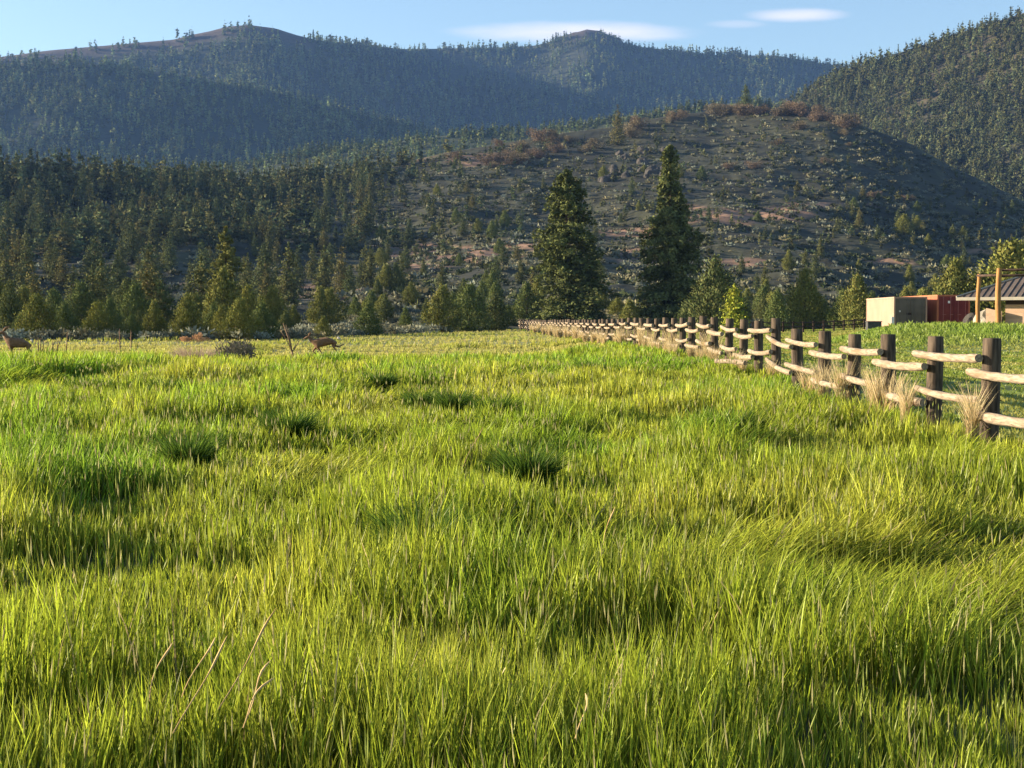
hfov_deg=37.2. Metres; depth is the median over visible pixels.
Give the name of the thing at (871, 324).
utility box
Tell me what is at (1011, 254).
juniper tree
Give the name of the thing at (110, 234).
pine tree
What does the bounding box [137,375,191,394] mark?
grass tussock
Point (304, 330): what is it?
sagebrush
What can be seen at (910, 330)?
lawn grass
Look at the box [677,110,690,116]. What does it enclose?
russet shrub
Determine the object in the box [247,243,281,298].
pine tree
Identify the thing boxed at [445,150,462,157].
russet shrub
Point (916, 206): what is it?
juniper tree
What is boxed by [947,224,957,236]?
juniper tree
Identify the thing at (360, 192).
pine tree
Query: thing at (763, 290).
juniper tree
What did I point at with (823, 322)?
wooden fence
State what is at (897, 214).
pine tree
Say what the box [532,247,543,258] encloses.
juniper tree
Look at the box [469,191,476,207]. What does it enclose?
pine tree
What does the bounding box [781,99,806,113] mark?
russet shrub
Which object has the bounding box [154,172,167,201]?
pine tree
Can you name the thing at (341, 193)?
pine tree
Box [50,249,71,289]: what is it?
pine tree
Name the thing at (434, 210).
pine tree
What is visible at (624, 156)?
boulder
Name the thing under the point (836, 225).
pine tree
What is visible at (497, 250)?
juniper tree
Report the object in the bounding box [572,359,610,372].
grass tussock
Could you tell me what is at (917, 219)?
juniper tree
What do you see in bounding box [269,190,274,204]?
pine tree
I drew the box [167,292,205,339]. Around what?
juniper tree
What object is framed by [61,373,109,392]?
grass tussock
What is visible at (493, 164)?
russet shrub
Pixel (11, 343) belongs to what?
mule deer
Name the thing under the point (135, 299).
juniper tree
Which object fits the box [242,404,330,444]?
grass tussock
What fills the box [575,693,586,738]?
grass stalk
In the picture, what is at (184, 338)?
dead bush
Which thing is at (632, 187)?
pine tree
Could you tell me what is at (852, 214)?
pine tree
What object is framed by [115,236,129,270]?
pine tree
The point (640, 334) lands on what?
dry grass clump
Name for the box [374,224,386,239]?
juniper tree
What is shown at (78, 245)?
slope forest
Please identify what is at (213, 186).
pine tree
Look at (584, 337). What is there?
dry grass clump
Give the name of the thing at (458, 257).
juniper tree
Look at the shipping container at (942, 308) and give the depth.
115.89 m
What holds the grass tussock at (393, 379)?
on the ground at (1004, 543)
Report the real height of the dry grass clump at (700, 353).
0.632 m
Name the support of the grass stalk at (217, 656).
on the ground at (1004, 543)
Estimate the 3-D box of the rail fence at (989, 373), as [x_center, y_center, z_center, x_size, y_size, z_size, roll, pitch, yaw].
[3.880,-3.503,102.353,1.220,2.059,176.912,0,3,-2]
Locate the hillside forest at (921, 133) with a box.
[776,6,1023,200]
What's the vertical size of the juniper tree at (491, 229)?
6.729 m
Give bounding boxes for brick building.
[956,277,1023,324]
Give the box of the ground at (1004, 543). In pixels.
[0,327,1023,767]
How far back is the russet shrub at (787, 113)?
850.71 m
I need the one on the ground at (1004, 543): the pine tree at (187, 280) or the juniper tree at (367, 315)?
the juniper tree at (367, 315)
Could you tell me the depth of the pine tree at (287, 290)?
289.77 m
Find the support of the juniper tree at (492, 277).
on the hill
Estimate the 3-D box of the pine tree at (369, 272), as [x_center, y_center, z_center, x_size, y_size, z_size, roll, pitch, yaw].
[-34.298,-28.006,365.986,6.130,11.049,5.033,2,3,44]
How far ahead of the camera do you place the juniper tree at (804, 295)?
198.67 m
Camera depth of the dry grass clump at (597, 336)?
79.52 m
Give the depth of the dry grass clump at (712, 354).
41.35 m
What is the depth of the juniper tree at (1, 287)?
146.57 m
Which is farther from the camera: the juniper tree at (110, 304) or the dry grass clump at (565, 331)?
the juniper tree at (110, 304)
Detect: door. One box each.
[895,298,910,324]
[910,298,925,323]
[939,296,953,322]
[953,297,967,322]
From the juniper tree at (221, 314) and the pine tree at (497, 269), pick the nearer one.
the juniper tree at (221, 314)
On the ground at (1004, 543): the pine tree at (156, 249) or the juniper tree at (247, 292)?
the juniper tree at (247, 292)
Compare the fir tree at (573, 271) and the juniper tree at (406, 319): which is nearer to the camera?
the juniper tree at (406, 319)
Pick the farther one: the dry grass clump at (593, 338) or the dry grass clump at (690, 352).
the dry grass clump at (593, 338)
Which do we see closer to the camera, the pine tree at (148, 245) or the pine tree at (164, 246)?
the pine tree at (148, 245)
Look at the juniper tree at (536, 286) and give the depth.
254.31 m
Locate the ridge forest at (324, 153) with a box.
[4,94,810,177]
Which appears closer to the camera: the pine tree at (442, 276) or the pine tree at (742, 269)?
the pine tree at (442, 276)
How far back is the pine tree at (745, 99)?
872.80 m
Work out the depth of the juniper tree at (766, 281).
269.34 m
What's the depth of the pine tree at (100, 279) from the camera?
190.60 m
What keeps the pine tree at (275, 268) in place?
on the hill
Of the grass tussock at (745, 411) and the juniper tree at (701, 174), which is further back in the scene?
the juniper tree at (701, 174)
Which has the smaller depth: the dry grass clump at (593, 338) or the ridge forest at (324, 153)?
the dry grass clump at (593, 338)
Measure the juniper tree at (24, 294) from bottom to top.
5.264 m
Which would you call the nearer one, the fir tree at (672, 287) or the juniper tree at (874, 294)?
the fir tree at (672, 287)
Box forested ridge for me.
[223,103,800,179]
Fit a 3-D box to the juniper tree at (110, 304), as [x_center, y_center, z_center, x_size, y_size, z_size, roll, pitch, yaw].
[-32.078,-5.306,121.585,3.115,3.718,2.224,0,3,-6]
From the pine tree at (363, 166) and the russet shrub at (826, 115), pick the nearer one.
the pine tree at (363, 166)
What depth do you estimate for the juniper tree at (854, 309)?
189.02 m
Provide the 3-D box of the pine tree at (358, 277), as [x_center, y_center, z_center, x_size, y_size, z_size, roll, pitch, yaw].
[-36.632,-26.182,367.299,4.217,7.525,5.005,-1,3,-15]
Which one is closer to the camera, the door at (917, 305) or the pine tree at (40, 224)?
the door at (917, 305)
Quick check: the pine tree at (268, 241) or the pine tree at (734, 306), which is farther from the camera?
the pine tree at (268, 241)
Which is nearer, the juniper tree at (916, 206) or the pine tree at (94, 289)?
the pine tree at (94, 289)
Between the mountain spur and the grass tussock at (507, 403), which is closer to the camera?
the grass tussock at (507, 403)
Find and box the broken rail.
[714,359,746,364]
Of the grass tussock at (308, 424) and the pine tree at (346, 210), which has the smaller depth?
the grass tussock at (308, 424)
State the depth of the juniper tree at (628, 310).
189.29 m
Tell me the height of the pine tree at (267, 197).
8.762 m
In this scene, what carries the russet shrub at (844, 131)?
on the hill
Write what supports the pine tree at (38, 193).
on the hill
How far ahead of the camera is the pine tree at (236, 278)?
336.43 m
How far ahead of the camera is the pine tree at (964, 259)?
518.91 m
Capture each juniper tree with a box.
[0,274,23,316]
[0,279,26,328]
[10,312,28,339]
[11,292,64,340]
[17,284,39,319]
[41,287,69,321]
[53,299,83,336]
[64,279,101,325]
[78,300,116,339]
[102,295,125,331]
[111,276,146,324]
[113,279,157,324]
[117,315,143,339]
[139,299,170,332]
[150,278,178,324]
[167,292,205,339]
[191,292,204,320]
[197,264,245,325]
[200,302,217,333]
[205,304,233,338]
[214,296,265,340]
[239,283,258,320]
[249,300,281,339]
[257,284,295,326]
[275,310,295,338]
[289,305,301,324]
[303,285,336,323]
[306,287,351,323]
[313,315,333,337]
[346,296,362,316]
[350,300,384,335]
[363,289,376,308]
[372,263,396,291]
[372,279,382,294]
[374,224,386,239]
[374,247,388,265]
[374,294,383,311]
[376,292,393,321]
[387,262,406,290]
[398,306,412,325]
[400,282,421,303]
[417,283,466,331]
[421,297,431,314]
[429,223,437,232]
[431,184,442,194]
[447,281,495,331]
[448,291,462,316]
[451,207,460,220]
[454,253,462,263]
[456,278,467,299]
[471,218,482,232]
[472,289,484,305]
[475,281,488,298]
[477,269,490,292]
[477,291,512,330]
[485,269,504,297]
[485,280,504,304]
[486,220,498,238]
[492,238,505,253]
[499,211,510,226]
[500,304,518,325]
[510,280,542,319]
[531,275,546,303]
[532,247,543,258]
[592,285,611,311]
[596,258,606,273]
[597,165,608,176]
[606,296,624,315]
[618,213,622,222]
[618,299,640,325]
[636,201,641,210]
[673,300,697,327]
[676,164,684,177]
[680,254,751,330]
[694,165,707,179]
[722,286,749,318]
[741,288,757,302]
[743,291,754,304]
[744,300,752,315]
[751,283,769,311]
[752,296,768,318]
[754,211,762,221]
[754,278,771,299]
[757,290,786,311]
[762,290,790,330]
[774,287,785,302]
[781,249,796,270]
[781,266,829,328]
[810,298,832,328]
[824,288,847,328]
[837,272,872,327]
[847,197,858,207]
[854,259,862,271]
[868,291,879,298]
[875,192,880,199]
[891,213,915,234]
[899,285,912,296]
[902,281,916,295]
[903,264,915,281]
[911,201,922,211]
[912,215,921,229]
[916,286,932,295]
[923,233,932,245]
[925,256,988,312]
[926,273,940,293]
[939,254,951,266]
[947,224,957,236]
[957,226,967,236]
[959,237,1023,322]
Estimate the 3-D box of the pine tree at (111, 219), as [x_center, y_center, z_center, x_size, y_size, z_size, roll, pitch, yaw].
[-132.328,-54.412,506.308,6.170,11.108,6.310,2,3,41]
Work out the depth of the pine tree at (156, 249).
352.24 m
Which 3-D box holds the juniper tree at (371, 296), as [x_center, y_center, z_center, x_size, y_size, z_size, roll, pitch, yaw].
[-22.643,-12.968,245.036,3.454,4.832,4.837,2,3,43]
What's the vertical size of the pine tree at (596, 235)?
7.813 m
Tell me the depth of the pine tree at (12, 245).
322.75 m
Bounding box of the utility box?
[865,321,881,329]
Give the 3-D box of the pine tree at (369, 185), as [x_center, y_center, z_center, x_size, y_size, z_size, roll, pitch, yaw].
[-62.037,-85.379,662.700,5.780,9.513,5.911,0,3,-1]
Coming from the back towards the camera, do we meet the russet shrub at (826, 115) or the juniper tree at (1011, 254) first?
the russet shrub at (826, 115)
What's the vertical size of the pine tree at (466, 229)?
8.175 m
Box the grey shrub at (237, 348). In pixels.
[214,336,257,359]
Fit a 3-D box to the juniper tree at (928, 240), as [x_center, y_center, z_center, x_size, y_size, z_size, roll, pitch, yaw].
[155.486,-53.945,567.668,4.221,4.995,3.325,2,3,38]
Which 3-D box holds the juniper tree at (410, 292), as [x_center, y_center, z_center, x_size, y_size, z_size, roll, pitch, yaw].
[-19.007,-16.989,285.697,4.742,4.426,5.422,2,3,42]
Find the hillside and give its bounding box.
[794,13,1023,197]
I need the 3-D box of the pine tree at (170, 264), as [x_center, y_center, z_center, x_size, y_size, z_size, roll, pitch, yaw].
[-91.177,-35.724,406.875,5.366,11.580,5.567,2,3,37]
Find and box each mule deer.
[0,326,32,352]
[302,332,343,354]
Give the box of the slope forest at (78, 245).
[0,117,1023,261]
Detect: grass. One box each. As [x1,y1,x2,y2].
[517,320,1023,448]
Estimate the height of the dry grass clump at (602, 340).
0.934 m
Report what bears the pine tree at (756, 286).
on the hill
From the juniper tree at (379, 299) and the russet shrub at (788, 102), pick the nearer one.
the juniper tree at (379, 299)
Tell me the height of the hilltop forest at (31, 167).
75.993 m
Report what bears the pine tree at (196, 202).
on the hill
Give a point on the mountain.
(217, 36)
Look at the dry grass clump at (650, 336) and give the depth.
57.78 m
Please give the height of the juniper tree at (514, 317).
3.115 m
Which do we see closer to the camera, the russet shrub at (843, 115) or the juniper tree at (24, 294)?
the juniper tree at (24, 294)
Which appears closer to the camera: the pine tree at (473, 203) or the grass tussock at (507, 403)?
the grass tussock at (507, 403)
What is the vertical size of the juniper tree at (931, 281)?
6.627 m
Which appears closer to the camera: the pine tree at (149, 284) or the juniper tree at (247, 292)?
the juniper tree at (247, 292)
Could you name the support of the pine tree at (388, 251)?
on the hill
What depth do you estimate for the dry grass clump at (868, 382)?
23.70 m
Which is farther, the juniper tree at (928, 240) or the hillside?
the hillside
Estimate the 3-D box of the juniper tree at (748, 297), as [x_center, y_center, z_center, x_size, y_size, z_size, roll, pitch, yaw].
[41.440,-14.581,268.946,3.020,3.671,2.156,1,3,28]
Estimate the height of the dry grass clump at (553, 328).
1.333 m
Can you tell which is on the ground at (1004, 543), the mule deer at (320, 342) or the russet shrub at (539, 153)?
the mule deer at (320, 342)
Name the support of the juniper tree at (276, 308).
on the ground at (1004, 543)
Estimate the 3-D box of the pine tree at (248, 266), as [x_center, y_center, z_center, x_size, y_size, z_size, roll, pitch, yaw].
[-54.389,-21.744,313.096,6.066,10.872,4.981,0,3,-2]
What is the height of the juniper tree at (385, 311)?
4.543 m
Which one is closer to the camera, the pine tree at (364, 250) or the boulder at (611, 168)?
the pine tree at (364, 250)
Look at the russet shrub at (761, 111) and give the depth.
858.54 m
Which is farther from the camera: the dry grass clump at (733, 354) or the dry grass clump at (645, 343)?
the dry grass clump at (645, 343)
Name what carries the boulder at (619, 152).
on the hill
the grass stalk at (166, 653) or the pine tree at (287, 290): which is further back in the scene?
the pine tree at (287, 290)
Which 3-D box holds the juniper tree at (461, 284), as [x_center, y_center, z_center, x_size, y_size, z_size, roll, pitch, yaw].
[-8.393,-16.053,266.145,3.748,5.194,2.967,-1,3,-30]
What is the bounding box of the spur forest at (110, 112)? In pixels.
[0,50,445,173]
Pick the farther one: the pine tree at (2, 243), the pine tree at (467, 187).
the pine tree at (467, 187)
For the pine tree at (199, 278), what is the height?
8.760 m
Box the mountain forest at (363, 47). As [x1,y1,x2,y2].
[0,16,846,135]
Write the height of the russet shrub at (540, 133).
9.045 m
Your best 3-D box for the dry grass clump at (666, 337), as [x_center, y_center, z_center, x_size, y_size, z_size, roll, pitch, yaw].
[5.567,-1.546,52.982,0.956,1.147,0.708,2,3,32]
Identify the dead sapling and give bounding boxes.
[280,324,299,356]
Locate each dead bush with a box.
[179,336,193,341]
[192,332,202,342]
[200,337,210,341]
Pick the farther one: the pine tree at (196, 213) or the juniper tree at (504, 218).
the juniper tree at (504, 218)
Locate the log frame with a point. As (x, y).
(998, 275)
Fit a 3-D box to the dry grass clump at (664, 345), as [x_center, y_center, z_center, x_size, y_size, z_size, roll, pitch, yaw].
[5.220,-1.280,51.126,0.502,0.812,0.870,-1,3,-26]
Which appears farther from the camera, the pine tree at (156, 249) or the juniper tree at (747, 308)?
the pine tree at (156, 249)
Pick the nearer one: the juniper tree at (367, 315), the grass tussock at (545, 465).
the grass tussock at (545, 465)
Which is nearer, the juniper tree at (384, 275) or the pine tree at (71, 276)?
the pine tree at (71, 276)
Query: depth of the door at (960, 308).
115.86 m
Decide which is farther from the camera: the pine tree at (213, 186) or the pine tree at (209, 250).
the pine tree at (213, 186)
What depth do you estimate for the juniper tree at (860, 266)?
463.03 m
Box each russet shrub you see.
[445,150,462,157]
[449,153,464,160]
[474,153,500,165]
[484,151,512,164]
[486,162,499,167]
[491,138,504,146]
[501,149,521,159]
[506,153,530,164]
[507,140,531,151]
[507,151,520,161]
[526,127,551,140]
[527,147,549,157]
[540,135,558,142]
[544,142,564,152]
[545,129,565,138]
[563,135,578,142]
[579,143,592,151]
[585,138,607,148]
[622,127,644,137]
[624,120,645,130]
[629,115,650,125]
[663,116,674,122]
[664,110,686,119]
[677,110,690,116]
[703,103,729,115]
[721,162,738,169]
[722,105,739,113]
[733,102,753,115]
[733,104,753,114]
[743,103,771,114]
[744,160,762,168]
[769,104,792,114]
[769,138,783,144]
[772,107,788,115]
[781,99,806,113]
[784,120,809,129]
[788,102,808,115]
[808,104,834,116]
[808,109,824,120]
[819,157,835,162]
[821,112,835,120]
[830,112,859,124]
[833,113,854,126]
[836,119,850,127]
[838,128,848,134]
[840,117,861,127]
[867,191,882,197]
[900,195,915,200]
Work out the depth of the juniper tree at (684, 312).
189.51 m
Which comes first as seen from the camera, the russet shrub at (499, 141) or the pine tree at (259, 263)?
the pine tree at (259, 263)
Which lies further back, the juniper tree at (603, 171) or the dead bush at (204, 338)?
the juniper tree at (603, 171)
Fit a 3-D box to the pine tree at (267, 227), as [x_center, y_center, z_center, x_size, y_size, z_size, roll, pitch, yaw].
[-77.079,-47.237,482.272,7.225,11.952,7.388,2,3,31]
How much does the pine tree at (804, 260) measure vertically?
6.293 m
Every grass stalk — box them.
[149,642,172,701]
[173,636,226,733]
[181,638,214,696]
[218,609,275,709]
[243,678,273,727]
[246,660,270,720]
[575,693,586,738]
[603,508,614,553]
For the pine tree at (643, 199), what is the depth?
620.44 m
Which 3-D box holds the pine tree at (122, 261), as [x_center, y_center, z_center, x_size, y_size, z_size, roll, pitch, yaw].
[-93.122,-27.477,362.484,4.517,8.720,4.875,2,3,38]
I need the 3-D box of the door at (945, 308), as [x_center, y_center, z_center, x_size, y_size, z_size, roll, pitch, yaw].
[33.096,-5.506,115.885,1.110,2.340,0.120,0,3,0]
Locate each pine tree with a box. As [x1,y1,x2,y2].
[0,199,13,228]
[0,227,10,266]
[0,238,20,279]
[0,241,16,287]
[9,229,36,286]
[11,239,46,299]
[13,188,29,216]
[20,262,47,296]
[21,230,35,273]
[27,195,42,218]
[29,184,48,211]
[32,216,48,243]
[39,231,60,273]
[44,244,68,281]
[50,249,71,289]
[57,211,75,246]
[63,264,81,303]
[75,235,108,283]
[77,168,90,197]
[78,263,108,319]
[81,205,97,239]
[82,244,92,273]
[86,255,118,297]
[93,261,113,308]
[94,199,107,236]
[94,268,114,297]
[107,224,117,248]
[107,250,133,297]
[109,204,119,233]
[112,165,123,196]
[113,251,128,278]
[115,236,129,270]
[116,217,131,248]
[121,199,139,226]
[122,223,144,262]
[130,193,139,208]
[130,253,141,282]
[131,222,146,253]
[132,240,166,286]
[134,242,165,292]
[134,250,170,320]
[137,188,147,210]
[144,213,160,250]
[149,245,169,289]
[149,267,168,316]
[151,180,161,201]
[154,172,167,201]
[156,236,169,268]
[158,205,173,233]
[160,175,168,200]
[161,229,180,269]
[164,186,175,215]
[167,210,187,245]
[176,190,185,207]
[179,213,185,238]
[182,260,197,296]
[186,204,203,236]
[187,255,216,315]
[190,201,203,220]
[190,239,211,283]
[191,187,202,205]
[195,248,213,291]
[197,178,205,197]
[199,196,207,220]
[202,211,214,237]
[202,226,243,319]
[206,177,220,202]
[208,248,214,273]
[211,198,221,224]
[212,243,218,260]
[232,266,244,292]
[236,253,258,298]
[237,206,251,232]
[239,212,252,237]
[239,255,245,294]
[243,175,252,193]
[246,212,261,244]
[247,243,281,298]
[250,234,258,255]
[255,248,271,292]
[255,264,271,302]
[256,213,266,248]
[259,217,278,250]
[263,221,276,257]
[264,192,271,209]
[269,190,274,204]
[270,262,280,291]
[271,237,284,266]
[272,178,286,203]
[273,242,303,308]
[283,194,294,223]
[291,248,308,292]
[304,243,319,278]
[309,245,336,298]
[312,208,322,228]
[315,227,329,251]
[315,252,331,281]
[319,196,332,224]
[323,181,332,201]
[326,242,337,274]
[326,245,349,294]
[334,181,347,208]
[339,265,359,296]
[340,202,348,219]
[341,195,348,208]
[341,223,355,252]
[350,211,369,242]
[352,180,365,209]
[354,260,366,288]
[355,160,369,179]
[356,242,372,280]
[357,169,366,191]
[358,197,375,233]
[360,245,377,287]
[365,178,374,196]
[366,169,377,196]
[366,189,376,213]
[384,241,392,258]
[397,253,408,287]
[399,245,412,268]
[400,226,415,247]
[405,218,413,230]
[419,256,426,272]
[431,201,436,214]
[435,261,449,285]
[455,214,470,236]
[464,180,470,192]
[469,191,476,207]
[488,256,502,281]
[497,244,510,261]
[512,244,521,259]
[513,260,526,283]
[517,179,522,191]
[527,266,537,285]
[541,176,545,188]
[592,219,599,240]
[609,104,627,144]
[627,176,635,195]
[641,191,645,201]
[705,207,712,220]
[718,283,749,332]
[736,254,746,272]
[737,84,755,106]
[752,273,761,293]
[759,263,770,285]
[800,249,808,264]
[807,252,822,280]
[816,234,824,257]
[833,216,841,230]
[849,201,855,219]
[853,207,863,226]
[859,185,866,196]
[873,224,881,238]
[893,209,900,224]
[959,246,970,267]
[1009,199,1015,215]
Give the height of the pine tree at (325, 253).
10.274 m
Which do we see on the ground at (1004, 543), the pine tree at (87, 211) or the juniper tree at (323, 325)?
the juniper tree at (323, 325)
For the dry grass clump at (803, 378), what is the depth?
30.05 m
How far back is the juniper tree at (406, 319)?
177.63 m
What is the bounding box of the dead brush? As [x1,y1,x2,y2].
[165,343,225,358]
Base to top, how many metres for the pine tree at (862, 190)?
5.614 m
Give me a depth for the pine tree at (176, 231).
461.31 m
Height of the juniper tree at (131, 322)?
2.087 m
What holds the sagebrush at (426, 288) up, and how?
on the hill
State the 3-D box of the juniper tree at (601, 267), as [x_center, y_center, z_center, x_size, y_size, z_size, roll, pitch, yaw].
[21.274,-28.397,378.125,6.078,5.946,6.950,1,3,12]
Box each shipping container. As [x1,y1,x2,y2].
[866,297,926,325]
[906,295,969,323]
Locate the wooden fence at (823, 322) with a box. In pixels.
[749,318,865,331]
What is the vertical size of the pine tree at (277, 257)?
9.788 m
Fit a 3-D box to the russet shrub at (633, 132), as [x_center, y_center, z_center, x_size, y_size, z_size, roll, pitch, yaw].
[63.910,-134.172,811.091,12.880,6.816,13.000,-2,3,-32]
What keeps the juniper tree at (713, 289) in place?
on the hill
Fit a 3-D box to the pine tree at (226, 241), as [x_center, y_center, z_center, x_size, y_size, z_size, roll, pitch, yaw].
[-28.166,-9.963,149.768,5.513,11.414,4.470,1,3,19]
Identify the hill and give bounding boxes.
[0,108,1023,330]
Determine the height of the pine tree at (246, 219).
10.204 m
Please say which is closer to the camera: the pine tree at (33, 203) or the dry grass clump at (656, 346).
the dry grass clump at (656, 346)
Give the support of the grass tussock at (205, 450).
on the ground at (1004, 543)
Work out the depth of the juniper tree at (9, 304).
121.14 m
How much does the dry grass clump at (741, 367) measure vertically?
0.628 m
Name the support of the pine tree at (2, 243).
on the hill
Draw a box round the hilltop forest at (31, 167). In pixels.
[0,136,466,247]
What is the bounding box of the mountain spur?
[0,62,432,171]
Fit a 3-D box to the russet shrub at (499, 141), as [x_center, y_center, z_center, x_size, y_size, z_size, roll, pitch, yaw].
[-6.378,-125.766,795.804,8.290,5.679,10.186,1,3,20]
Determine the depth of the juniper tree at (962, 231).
604.97 m
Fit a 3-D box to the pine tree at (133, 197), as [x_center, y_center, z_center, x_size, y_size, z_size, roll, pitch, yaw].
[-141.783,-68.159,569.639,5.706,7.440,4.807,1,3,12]
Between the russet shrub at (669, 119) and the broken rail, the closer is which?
the broken rail
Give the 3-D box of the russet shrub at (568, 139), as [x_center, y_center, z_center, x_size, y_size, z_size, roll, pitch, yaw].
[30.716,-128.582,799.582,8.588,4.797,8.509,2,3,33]
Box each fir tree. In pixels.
[525,167,620,321]
[636,144,704,324]
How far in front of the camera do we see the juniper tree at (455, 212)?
548.60 m
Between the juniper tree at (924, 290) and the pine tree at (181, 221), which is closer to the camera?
the juniper tree at (924, 290)
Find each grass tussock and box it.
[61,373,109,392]
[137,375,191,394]
[137,420,238,478]
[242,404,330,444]
[333,485,486,558]
[359,368,405,392]
[393,381,449,411]
[418,384,478,415]
[464,389,529,427]
[466,433,589,489]
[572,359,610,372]
[683,402,778,436]
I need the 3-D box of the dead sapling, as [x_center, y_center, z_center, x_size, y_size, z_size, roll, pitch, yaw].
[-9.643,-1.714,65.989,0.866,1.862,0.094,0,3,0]
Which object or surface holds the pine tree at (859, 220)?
on the hill
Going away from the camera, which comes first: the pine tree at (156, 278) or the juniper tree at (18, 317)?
the juniper tree at (18, 317)
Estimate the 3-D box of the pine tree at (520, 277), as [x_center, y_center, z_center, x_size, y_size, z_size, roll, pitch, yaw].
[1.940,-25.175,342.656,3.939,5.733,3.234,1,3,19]
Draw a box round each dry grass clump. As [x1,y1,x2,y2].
[549,321,558,336]
[554,326,562,337]
[562,326,567,337]
[571,324,581,338]
[581,331,588,341]
[587,327,597,342]
[594,330,602,344]
[598,330,607,343]
[609,330,621,342]
[612,325,632,342]
[634,326,645,346]
[637,333,650,347]
[645,330,660,342]
[648,336,661,349]
[661,328,678,347]
[662,337,674,352]
[666,340,677,352]
[684,344,699,356]
[693,325,724,356]
[693,345,705,358]
[705,343,722,360]
[726,349,744,366]
[735,353,748,372]
[763,358,784,378]
[793,362,817,390]
[805,358,837,396]
[822,355,862,405]
[859,363,889,405]
[860,359,911,412]
[888,376,920,427]
[951,377,997,441]
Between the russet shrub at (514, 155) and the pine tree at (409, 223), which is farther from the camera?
the russet shrub at (514, 155)
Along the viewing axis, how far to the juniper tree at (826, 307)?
204.47 m
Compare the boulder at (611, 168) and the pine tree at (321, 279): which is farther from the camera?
the boulder at (611, 168)
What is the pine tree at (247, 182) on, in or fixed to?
on the hill
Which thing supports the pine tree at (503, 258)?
on the hill
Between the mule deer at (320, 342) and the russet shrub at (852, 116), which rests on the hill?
the russet shrub at (852, 116)
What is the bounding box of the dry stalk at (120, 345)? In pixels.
[118,328,121,349]
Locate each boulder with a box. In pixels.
[598,176,610,181]
[608,164,618,171]
[615,150,623,154]
[620,153,629,159]
[621,170,629,177]
[636,146,648,154]
[636,157,648,164]
[645,166,658,173]
[963,312,975,323]
[973,309,985,322]
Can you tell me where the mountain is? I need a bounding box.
[0,25,837,134]
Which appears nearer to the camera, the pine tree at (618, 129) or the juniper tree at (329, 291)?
the juniper tree at (329, 291)
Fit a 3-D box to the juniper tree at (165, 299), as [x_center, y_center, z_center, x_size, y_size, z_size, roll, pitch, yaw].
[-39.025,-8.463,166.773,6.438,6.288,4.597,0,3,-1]
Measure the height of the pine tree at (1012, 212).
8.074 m
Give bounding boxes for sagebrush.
[0,113,1023,320]
[0,290,1004,340]
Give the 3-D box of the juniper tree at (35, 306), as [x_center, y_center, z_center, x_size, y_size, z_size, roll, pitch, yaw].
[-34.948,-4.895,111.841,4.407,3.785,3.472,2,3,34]
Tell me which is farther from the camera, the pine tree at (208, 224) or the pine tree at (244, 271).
the pine tree at (208, 224)
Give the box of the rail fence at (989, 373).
[518,316,1023,441]
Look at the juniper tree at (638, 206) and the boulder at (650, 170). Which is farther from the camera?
the boulder at (650, 170)
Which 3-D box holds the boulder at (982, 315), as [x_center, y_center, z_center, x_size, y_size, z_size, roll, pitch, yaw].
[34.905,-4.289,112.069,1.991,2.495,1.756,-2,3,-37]
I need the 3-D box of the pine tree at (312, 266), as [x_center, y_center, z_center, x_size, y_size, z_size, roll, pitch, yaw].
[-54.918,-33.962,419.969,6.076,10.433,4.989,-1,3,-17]
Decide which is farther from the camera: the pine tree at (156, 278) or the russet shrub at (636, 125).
the russet shrub at (636, 125)
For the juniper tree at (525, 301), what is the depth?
217.45 m
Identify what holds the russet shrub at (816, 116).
on the hill
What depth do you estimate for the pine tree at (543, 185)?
672.19 m
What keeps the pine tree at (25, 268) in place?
on the hill
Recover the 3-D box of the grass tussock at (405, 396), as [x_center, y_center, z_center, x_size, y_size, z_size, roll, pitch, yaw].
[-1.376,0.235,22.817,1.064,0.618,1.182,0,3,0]
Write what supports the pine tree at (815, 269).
on the hill
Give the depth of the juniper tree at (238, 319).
111.46 m
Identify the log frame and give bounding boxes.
[975,268,1023,324]
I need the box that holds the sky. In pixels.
[0,0,1023,67]
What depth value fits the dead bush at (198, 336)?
103.31 m
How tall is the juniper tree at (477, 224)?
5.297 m
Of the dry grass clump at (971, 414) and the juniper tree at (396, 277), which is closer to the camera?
the dry grass clump at (971, 414)
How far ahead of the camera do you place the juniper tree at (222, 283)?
138.56 m
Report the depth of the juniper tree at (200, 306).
159.30 m
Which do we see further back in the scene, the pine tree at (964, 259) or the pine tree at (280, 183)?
the pine tree at (280, 183)
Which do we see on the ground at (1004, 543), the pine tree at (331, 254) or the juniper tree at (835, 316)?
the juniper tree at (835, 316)
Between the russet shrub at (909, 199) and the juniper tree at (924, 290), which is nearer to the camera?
the juniper tree at (924, 290)
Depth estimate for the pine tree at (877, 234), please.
539.69 m
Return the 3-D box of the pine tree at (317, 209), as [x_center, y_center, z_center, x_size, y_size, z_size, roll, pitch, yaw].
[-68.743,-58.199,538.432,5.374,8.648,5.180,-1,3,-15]
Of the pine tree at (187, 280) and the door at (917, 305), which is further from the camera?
the pine tree at (187, 280)
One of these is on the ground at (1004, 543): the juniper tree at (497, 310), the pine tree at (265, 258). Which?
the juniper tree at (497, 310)
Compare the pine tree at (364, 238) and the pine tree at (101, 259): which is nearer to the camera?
the pine tree at (101, 259)

